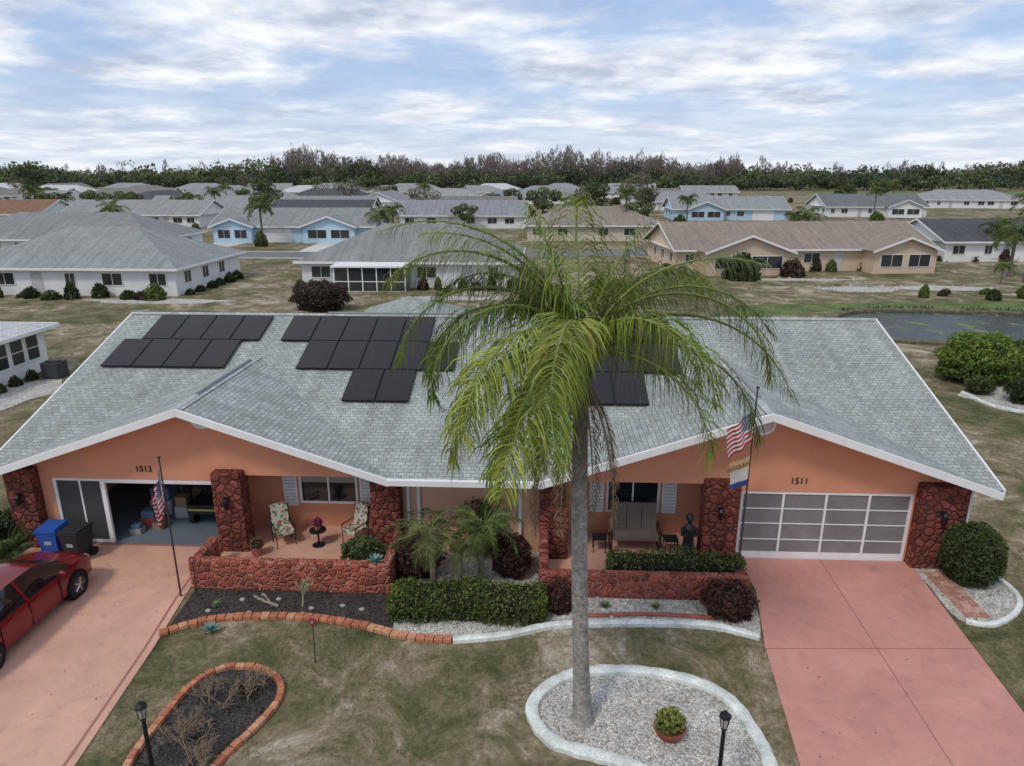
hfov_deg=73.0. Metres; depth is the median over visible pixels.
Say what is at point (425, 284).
garden bush
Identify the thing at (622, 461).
fascia and gutters
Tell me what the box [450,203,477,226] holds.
oak tree
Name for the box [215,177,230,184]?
oak tree
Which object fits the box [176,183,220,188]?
roof
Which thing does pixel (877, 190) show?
palm tree
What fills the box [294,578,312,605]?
branching cactus
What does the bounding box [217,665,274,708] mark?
bare twig shrub
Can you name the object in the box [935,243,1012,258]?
windows and doors
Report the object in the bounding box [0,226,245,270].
roof
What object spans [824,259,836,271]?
garden bush
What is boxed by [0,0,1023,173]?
sky
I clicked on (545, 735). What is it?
concrete curb
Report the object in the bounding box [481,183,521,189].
roof
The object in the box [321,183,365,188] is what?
roof
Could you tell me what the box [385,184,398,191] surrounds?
oak tree
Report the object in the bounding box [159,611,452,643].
brick edging
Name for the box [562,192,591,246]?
palm tree
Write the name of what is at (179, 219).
windows and doors
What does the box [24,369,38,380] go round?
garden bush
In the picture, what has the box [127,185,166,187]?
roof
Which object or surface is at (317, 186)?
oak tree
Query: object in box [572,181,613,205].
oak tree
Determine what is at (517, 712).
fallen leaves
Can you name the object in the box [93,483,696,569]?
patio floors
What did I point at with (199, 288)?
garden bush
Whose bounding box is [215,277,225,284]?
garden bush
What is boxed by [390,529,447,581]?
red leaf shrub
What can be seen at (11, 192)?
roof
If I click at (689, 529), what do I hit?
garden statue
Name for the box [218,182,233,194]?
palm tree
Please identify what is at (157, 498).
flagpole
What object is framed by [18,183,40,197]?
palm tree
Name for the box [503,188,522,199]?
oak tree
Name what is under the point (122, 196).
oak tree
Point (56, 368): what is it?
air conditioner unit
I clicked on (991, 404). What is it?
concrete curb
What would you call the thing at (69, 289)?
garden bush
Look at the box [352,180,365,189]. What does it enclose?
oak tree
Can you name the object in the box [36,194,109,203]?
roof
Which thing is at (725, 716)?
garden lamp post
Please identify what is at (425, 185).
palm tree
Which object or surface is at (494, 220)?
windows and doors
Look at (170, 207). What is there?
roof
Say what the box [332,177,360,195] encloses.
oak tree
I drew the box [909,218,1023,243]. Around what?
roof
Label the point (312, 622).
flower garden stake
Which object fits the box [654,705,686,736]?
yellow green plant
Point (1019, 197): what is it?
palm tree
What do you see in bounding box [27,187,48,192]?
oak tree
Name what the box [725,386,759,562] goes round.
flagpole
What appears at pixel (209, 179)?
oak tree
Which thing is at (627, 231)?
windows and doors
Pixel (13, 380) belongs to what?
garden bush
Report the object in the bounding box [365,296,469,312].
lanai
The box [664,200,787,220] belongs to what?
walls
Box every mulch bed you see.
[132,669,276,765]
[169,589,393,632]
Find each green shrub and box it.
[932,329,1023,383]
[1012,338,1023,377]
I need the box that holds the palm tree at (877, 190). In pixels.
[866,185,886,211]
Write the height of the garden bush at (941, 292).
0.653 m
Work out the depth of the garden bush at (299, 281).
65.64 m
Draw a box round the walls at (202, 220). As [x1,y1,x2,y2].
[146,202,222,227]
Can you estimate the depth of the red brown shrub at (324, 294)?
54.70 m
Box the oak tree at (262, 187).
[249,179,283,200]
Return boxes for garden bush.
[0,383,7,393]
[8,375,23,387]
[15,291,36,298]
[21,286,40,298]
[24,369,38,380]
[40,289,62,300]
[63,281,80,299]
[90,282,109,298]
[119,289,135,299]
[134,290,151,300]
[143,283,166,300]
[184,288,195,295]
[192,223,200,228]
[194,285,206,291]
[206,280,218,287]
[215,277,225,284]
[224,271,236,282]
[232,269,243,278]
[254,230,267,246]
[295,279,304,286]
[417,277,429,290]
[434,276,441,289]
[457,279,467,290]
[486,274,496,290]
[611,197,620,204]
[660,263,672,273]
[672,214,685,221]
[721,250,760,281]
[779,260,805,277]
[809,257,821,271]
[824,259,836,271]
[869,210,884,220]
[918,283,929,298]
[937,290,947,296]
[978,288,990,294]
[985,288,1001,300]
[999,248,1009,261]
[1016,285,1023,298]
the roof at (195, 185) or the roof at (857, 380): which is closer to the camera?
the roof at (857, 380)
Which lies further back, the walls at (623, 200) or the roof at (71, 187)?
the roof at (71, 187)
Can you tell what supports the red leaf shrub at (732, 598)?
on the gravel bed at (441, 627)
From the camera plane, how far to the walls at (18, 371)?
37.39 m
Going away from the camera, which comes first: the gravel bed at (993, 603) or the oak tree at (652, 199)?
the gravel bed at (993, 603)
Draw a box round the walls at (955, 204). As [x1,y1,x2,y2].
[924,200,1023,208]
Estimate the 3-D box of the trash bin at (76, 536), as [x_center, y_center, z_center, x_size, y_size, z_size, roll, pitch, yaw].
[-12.344,4.532,19.709,0.620,0.995,0.778,2,17,7]
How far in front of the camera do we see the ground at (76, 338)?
16.14 m
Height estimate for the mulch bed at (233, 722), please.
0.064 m
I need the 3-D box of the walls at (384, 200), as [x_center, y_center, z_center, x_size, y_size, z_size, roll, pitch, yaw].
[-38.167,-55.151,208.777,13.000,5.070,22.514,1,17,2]
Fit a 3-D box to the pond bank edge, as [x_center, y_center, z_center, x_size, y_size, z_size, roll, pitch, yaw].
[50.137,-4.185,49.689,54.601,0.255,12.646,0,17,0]
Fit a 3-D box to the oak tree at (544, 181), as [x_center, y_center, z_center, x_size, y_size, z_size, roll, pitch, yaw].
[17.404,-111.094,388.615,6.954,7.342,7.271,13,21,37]
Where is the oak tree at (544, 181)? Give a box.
[537,179,548,184]
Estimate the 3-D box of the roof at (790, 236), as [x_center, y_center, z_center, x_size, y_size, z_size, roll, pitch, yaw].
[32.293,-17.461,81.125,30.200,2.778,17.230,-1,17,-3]
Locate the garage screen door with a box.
[735,491,913,560]
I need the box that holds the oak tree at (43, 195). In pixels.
[22,190,59,198]
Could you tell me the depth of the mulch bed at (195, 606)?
17.72 m
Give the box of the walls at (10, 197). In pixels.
[0,196,20,198]
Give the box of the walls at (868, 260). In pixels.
[647,227,937,275]
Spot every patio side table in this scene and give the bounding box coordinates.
[309,525,326,547]
[592,533,606,552]
[662,534,678,552]
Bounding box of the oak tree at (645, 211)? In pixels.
[624,200,655,216]
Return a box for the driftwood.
[253,593,278,607]
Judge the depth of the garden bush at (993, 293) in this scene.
59.58 m
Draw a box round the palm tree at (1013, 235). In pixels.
[988,216,1023,276]
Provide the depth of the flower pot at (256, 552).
19.79 m
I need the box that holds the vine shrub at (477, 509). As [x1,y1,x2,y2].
[462,497,502,559]
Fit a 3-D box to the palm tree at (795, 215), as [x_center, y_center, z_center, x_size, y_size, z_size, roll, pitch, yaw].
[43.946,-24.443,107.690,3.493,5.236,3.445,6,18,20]
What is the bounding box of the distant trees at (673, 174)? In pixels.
[0,143,1023,190]
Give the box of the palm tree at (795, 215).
[784,209,806,220]
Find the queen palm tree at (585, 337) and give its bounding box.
[375,191,800,728]
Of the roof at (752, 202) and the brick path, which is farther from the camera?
the roof at (752, 202)
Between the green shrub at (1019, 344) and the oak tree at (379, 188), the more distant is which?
the oak tree at (379, 188)
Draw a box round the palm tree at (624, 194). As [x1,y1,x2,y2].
[613,184,640,211]
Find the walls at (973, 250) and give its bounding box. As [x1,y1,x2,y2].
[911,221,1023,261]
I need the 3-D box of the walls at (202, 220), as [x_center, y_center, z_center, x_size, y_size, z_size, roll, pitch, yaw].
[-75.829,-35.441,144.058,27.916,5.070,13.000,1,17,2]
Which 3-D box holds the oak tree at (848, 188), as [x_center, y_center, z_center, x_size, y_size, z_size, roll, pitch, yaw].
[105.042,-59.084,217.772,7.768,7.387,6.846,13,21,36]
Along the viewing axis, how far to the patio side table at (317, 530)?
20.37 m
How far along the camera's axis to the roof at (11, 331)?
37.25 m
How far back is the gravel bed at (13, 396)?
36.93 m
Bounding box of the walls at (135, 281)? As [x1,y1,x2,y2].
[0,255,240,295]
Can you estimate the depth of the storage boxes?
22.04 m
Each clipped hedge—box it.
[385,573,549,626]
[604,542,746,572]
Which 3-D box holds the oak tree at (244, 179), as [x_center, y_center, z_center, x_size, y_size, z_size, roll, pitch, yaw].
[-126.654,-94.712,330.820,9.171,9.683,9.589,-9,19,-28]
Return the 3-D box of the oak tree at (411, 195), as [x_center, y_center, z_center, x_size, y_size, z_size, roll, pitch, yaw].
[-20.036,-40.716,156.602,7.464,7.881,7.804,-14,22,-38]
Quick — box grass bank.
[722,301,1023,315]
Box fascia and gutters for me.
[0,312,1005,543]
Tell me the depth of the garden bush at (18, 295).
60.90 m
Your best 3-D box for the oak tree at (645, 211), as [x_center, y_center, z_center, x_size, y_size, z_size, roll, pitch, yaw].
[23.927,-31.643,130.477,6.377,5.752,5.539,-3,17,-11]
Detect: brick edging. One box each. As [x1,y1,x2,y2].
[122,662,284,765]
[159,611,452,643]
[588,612,717,619]
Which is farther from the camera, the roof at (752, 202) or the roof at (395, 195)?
the roof at (395, 195)
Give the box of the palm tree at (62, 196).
[56,191,75,201]
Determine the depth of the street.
92.91 m
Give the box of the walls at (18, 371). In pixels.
[0,331,47,385]
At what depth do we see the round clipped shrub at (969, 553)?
18.12 m
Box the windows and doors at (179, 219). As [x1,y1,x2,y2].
[150,217,194,222]
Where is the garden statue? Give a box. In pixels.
[680,513,697,554]
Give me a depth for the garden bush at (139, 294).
59.82 m
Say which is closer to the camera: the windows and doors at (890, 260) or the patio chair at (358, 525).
the patio chair at (358, 525)
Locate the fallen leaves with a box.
[7,564,1021,765]
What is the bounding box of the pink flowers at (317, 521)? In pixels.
[311,516,322,526]
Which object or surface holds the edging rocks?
on the gravel bed at (13, 396)
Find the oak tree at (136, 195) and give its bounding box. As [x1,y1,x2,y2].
[124,191,143,199]
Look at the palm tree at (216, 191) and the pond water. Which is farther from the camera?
the palm tree at (216, 191)
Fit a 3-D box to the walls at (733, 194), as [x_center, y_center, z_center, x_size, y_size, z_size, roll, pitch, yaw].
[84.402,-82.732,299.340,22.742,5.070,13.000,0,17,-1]
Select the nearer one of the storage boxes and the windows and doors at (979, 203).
the storage boxes
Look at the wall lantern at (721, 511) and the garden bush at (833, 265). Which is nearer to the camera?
the wall lantern at (721, 511)
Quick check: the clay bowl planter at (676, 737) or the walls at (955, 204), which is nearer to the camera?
the clay bowl planter at (676, 737)
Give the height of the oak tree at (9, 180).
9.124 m
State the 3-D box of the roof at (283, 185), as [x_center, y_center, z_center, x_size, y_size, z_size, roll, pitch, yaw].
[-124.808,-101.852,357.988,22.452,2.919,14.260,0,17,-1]
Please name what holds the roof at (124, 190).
on the walls
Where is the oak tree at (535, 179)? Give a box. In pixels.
[528,176,541,184]
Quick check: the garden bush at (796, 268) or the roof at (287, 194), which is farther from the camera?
the roof at (287, 194)
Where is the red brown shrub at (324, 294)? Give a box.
[288,278,352,312]
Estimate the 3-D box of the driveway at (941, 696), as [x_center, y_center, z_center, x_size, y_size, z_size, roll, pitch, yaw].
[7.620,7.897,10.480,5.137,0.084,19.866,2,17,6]
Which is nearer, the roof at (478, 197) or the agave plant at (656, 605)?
the agave plant at (656, 605)
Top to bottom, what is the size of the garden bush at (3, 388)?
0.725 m
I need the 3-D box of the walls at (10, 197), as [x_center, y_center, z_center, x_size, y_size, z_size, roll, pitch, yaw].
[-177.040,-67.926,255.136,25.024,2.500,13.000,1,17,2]
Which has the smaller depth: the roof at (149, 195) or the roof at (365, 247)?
the roof at (365, 247)
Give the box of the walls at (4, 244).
[0,233,202,248]
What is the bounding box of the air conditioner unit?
[40,358,69,378]
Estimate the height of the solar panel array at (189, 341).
1.191 m
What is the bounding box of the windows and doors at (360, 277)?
[311,263,518,291]
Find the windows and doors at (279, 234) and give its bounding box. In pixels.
[217,228,349,241]
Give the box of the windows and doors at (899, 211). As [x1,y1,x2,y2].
[812,207,919,216]
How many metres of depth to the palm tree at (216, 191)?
147.00 m
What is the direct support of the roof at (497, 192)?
on the walls
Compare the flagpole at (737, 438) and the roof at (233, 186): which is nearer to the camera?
the flagpole at (737, 438)
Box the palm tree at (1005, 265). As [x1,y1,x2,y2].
[991,258,1016,284]
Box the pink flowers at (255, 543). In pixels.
[247,535,264,548]
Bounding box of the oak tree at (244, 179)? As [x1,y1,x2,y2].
[236,175,255,187]
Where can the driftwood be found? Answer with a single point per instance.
(268, 601)
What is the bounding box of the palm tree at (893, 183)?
[885,179,902,193]
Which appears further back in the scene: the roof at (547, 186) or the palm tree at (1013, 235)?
the roof at (547, 186)
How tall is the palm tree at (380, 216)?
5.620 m
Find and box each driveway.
[0,543,219,765]
[212,243,336,250]
[744,558,1023,765]
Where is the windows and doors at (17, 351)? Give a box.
[0,333,41,372]
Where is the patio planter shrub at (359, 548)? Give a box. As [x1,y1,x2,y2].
[339,534,387,559]
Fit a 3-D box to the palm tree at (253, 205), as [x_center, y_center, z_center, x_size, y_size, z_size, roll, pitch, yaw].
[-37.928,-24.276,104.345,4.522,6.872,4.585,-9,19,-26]
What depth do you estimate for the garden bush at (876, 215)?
154.23 m
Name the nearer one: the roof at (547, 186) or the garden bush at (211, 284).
the garden bush at (211, 284)
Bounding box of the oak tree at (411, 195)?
[406,186,440,199]
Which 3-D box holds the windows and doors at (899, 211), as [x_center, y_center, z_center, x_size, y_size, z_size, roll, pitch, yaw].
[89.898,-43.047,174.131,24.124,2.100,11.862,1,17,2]
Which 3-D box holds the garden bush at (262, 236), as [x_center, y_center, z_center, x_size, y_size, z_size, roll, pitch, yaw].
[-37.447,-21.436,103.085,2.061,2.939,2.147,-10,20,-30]
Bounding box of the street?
[239,249,646,258]
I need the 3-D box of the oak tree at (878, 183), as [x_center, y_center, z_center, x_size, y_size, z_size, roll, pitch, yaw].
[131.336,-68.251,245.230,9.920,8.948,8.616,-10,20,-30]
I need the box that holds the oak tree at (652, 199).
[633,187,658,203]
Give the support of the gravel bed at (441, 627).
on the ground at (76, 338)
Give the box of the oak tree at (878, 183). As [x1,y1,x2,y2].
[868,177,897,193]
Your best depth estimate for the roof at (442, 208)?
137.92 m
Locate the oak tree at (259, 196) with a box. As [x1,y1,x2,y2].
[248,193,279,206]
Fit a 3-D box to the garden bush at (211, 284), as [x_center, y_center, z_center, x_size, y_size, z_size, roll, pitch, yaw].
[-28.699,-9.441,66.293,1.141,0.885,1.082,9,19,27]
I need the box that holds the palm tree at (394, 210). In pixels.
[383,203,405,222]
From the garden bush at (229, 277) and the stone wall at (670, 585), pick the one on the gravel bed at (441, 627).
the stone wall at (670, 585)
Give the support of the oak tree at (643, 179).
on the ground at (76, 338)
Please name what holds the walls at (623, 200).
on the ground at (76, 338)
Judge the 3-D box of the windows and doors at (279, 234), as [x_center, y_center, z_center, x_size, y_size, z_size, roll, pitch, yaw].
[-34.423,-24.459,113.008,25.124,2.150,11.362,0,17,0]
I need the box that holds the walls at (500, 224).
[400,216,525,228]
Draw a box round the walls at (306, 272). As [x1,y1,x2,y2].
[301,264,518,287]
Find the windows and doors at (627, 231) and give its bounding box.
[533,228,635,240]
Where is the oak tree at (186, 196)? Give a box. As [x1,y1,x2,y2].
[169,192,203,199]
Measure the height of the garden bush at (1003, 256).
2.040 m
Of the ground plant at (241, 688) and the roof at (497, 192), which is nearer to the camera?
the ground plant at (241, 688)
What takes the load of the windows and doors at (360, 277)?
attached to the walls at (306, 272)
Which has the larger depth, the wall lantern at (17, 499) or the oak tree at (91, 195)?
the oak tree at (91, 195)
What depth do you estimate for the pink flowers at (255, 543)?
19.74 m
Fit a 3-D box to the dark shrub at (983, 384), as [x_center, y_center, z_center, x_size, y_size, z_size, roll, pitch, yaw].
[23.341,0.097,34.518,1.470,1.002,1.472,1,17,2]
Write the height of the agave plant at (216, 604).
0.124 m
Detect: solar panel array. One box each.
[100,314,273,367]
[281,315,458,401]
[589,319,680,404]
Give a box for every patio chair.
[268,501,296,549]
[341,500,370,542]
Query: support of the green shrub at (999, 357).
on the ground at (76, 338)
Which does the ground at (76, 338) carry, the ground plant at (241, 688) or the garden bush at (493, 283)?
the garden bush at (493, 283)
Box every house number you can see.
[136,466,151,471]
[792,478,806,483]
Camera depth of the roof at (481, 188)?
298.04 m
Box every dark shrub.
[0,507,21,555]
[964,374,997,395]
[1002,377,1023,404]
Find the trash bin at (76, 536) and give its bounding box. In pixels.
[55,521,98,554]
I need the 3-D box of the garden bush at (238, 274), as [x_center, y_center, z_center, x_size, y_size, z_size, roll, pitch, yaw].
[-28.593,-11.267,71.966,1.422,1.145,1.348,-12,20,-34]
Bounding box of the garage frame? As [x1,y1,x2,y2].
[52,478,210,542]
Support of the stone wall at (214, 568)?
on the ground at (76, 338)
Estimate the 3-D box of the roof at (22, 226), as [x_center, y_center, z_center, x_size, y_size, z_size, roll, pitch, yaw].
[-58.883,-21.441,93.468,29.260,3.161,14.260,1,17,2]
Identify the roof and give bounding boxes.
[0,183,19,188]
[0,188,42,195]
[0,199,69,214]
[0,212,207,240]
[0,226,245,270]
[0,312,1003,490]
[0,322,59,344]
[14,190,81,198]
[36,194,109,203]
[38,185,96,191]
[46,183,93,187]
[61,199,223,215]
[94,188,183,195]
[101,183,148,187]
[122,190,190,199]
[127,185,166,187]
[152,195,263,206]
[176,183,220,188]
[184,188,256,194]
[206,185,248,187]
[207,207,390,228]
[247,183,293,188]
[262,190,299,201]
[270,199,380,206]
[282,185,331,191]
[284,196,381,205]
[293,223,525,264]
[296,188,369,195]
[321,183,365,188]
[366,185,422,191]
[367,190,414,202]
[395,183,439,187]
[396,200,528,216]
[407,188,481,195]
[417,196,516,199]
[465,185,503,192]
[480,190,502,195]
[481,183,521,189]
[512,188,588,196]
[518,185,561,192]
[523,206,659,226]
[550,183,582,188]
[601,186,637,192]
[608,183,655,187]
[617,188,682,196]
[630,191,711,201]
[642,221,946,254]
[661,196,791,209]
[678,185,739,192]
[804,194,930,207]
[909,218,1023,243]
[918,189,1023,200]
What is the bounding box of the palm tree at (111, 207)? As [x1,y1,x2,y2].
[94,198,131,211]
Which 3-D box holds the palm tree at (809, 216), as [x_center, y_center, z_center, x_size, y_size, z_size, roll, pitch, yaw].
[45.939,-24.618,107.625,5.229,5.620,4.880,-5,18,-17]
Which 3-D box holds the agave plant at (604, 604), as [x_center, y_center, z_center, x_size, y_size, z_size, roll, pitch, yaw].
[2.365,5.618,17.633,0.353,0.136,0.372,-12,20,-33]
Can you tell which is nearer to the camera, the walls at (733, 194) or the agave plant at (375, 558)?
the agave plant at (375, 558)
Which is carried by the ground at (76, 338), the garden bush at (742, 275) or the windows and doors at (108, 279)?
the garden bush at (742, 275)
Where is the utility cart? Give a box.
[186,484,214,522]
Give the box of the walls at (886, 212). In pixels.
[806,196,926,217]
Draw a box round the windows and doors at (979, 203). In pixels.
[925,201,1016,207]
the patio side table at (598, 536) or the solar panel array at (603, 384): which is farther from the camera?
the solar panel array at (603, 384)
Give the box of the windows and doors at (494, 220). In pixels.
[405,217,513,223]
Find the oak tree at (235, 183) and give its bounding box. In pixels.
[234,177,249,185]
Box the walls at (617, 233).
[527,227,651,240]
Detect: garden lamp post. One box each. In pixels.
[135,701,154,765]
[718,710,731,765]
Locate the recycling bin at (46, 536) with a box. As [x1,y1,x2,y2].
[33,519,69,550]
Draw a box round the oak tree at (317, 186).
[313,182,328,187]
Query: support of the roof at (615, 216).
on the walls at (617, 233)
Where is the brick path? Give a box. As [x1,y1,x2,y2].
[923,571,989,617]
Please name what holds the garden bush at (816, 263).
on the ground at (76, 338)
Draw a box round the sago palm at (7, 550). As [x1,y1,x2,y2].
[0,521,36,560]
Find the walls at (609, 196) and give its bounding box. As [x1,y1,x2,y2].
[590,193,619,198]
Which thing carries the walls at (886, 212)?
on the ground at (76, 338)
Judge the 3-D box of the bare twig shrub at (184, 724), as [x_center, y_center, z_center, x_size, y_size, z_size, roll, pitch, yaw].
[-6.351,6.668,13.510,1.077,0.588,0.888,-7,18,-21]
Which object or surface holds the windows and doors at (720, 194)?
attached to the walls at (733, 194)
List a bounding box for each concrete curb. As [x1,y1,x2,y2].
[453,619,759,643]
[525,664,777,765]
[960,391,1023,413]
[964,576,1022,627]
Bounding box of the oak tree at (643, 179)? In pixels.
[618,171,659,210]
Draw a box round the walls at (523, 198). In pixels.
[522,197,590,203]
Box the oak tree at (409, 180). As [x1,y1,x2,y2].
[402,177,413,182]
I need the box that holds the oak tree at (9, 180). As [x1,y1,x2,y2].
[4,176,24,187]
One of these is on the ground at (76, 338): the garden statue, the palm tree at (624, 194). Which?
the palm tree at (624, 194)
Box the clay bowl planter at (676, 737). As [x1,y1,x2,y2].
[653,718,685,742]
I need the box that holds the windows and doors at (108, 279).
[0,260,224,292]
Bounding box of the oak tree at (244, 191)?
[234,188,252,194]
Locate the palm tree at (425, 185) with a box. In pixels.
[414,180,432,195]
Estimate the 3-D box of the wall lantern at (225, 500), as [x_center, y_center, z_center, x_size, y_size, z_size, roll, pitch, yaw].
[-8.085,3.425,19.561,0.200,0.350,0.230,1,17,2]
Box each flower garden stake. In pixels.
[188,556,196,594]
[307,618,317,662]
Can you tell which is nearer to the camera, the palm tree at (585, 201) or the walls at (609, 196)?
the palm tree at (585, 201)
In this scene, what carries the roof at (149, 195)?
on the walls
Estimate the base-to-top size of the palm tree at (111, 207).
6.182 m
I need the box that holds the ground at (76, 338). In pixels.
[0,174,1023,765]
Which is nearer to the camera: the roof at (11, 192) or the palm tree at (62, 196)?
the palm tree at (62, 196)
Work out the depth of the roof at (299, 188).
299.90 m
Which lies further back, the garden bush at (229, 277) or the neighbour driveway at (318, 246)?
the neighbour driveway at (318, 246)
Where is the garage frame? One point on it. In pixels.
(82, 499)
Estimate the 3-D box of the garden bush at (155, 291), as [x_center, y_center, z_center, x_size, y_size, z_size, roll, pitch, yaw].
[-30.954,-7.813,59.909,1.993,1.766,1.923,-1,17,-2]
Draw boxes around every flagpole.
[151,455,181,596]
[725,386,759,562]
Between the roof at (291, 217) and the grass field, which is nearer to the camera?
the roof at (291, 217)
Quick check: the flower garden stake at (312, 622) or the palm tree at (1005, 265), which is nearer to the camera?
the flower garden stake at (312, 622)
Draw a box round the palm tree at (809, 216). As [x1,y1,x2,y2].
[794,206,828,220]
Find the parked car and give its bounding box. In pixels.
[0,551,91,668]
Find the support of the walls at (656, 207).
on the ground at (76, 338)
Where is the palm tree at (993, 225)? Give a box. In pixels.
[978,218,1012,235]
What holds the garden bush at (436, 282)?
on the ground at (76, 338)
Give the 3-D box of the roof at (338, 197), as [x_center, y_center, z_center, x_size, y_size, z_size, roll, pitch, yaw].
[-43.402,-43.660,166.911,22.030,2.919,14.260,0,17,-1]
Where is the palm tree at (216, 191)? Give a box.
[204,185,224,199]
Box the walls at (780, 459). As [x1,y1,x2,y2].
[31,417,945,560]
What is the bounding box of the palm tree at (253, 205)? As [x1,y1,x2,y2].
[243,198,274,230]
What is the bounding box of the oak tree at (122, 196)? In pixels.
[101,191,136,199]
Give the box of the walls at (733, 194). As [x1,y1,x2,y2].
[679,187,737,195]
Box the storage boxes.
[129,484,201,534]
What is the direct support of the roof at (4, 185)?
on the walls
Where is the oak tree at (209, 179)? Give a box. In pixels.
[203,176,218,183]
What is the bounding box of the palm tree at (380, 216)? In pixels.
[364,205,393,224]
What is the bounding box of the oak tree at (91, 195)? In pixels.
[74,190,108,200]
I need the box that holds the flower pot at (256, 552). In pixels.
[250,546,262,556]
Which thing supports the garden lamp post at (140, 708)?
on the mulch bed at (233, 722)
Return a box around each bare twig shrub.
[155,703,214,744]
[170,727,219,765]
[187,674,241,708]
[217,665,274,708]
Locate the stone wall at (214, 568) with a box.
[188,531,402,593]
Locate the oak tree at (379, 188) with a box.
[373,184,392,192]
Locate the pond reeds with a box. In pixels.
[842,304,1023,311]
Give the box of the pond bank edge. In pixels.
[825,307,1023,345]
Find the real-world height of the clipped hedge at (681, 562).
1.312 m
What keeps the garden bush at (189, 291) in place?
on the ground at (76, 338)
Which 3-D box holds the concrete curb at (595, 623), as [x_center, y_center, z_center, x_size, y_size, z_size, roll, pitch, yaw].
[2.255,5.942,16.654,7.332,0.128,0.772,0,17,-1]
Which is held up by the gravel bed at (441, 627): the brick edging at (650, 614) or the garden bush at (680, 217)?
the brick edging at (650, 614)
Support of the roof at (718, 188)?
on the walls at (733, 194)
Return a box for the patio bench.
[608,501,661,551]
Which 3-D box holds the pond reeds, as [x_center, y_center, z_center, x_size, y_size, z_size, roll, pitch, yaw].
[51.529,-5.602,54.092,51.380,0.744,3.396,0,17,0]
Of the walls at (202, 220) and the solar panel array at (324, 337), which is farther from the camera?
the walls at (202, 220)
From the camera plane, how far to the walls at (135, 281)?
61.92 m
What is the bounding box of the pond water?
[839,312,1023,341]
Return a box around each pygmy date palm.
[381,505,471,582]
[431,520,491,583]
[449,499,526,583]
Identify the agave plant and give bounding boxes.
[201,620,218,632]
[209,600,221,606]
[366,553,385,563]
[599,600,610,607]
[651,602,662,608]
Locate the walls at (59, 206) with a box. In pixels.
[0,201,68,217]
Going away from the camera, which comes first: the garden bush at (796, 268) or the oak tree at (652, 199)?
the garden bush at (796, 268)
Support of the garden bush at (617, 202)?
on the ground at (76, 338)
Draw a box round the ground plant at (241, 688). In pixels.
[235,677,264,696]
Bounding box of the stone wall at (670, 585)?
[538,527,749,599]
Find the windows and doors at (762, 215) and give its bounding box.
[666,209,773,219]
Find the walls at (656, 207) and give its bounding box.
[631,201,663,209]
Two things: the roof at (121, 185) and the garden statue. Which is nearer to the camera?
the garden statue
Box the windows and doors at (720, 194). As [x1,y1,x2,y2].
[707,193,732,195]
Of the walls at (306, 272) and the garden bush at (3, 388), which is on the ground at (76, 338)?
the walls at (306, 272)
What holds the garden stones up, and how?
on the gravel bed at (441, 627)
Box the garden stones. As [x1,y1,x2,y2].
[205,572,664,618]
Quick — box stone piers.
[2,465,971,568]
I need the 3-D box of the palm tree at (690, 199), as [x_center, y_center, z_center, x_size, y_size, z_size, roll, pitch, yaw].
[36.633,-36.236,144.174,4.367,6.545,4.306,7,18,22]
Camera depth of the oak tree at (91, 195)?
160.57 m
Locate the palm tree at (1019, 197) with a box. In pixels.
[1008,193,1023,281]
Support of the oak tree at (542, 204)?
on the ground at (76, 338)
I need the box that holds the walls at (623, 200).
[620,197,633,203]
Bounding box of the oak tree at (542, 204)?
[526,187,561,213]
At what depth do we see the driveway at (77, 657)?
15.93 m
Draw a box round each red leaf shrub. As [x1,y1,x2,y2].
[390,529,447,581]
[491,532,532,579]
[546,576,571,615]
[698,578,759,622]
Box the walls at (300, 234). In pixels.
[212,214,382,242]
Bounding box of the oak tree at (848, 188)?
[833,183,857,193]
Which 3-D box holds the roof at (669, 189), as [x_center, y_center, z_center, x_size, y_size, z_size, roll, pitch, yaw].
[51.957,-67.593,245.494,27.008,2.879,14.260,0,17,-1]
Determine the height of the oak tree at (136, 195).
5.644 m
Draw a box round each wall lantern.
[13,493,21,505]
[222,497,228,509]
[718,507,724,520]
[941,511,948,524]
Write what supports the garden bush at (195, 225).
on the ground at (76, 338)
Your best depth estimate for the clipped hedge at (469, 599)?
17.01 m
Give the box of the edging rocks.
[731,277,998,292]
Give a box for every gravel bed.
[0,278,1023,410]
[393,549,760,640]
[538,675,761,765]
[914,568,1015,621]
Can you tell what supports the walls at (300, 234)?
on the ground at (76, 338)
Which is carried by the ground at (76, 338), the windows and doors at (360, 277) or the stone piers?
the stone piers
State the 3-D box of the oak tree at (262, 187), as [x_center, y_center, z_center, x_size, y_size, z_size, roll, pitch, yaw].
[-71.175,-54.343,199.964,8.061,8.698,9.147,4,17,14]
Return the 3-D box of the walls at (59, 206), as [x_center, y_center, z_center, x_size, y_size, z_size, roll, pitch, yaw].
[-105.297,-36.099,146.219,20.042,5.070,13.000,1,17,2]
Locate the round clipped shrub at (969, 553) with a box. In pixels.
[937,521,1008,588]
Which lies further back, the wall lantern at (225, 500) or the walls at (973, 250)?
the walls at (973, 250)
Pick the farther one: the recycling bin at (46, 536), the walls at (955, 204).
the walls at (955, 204)
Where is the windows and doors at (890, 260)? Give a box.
[653,245,931,270]
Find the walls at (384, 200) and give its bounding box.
[369,193,399,210]
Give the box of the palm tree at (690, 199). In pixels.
[678,193,699,221]
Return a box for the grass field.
[805,191,1023,197]
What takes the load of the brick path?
on the gravel bed at (993, 603)

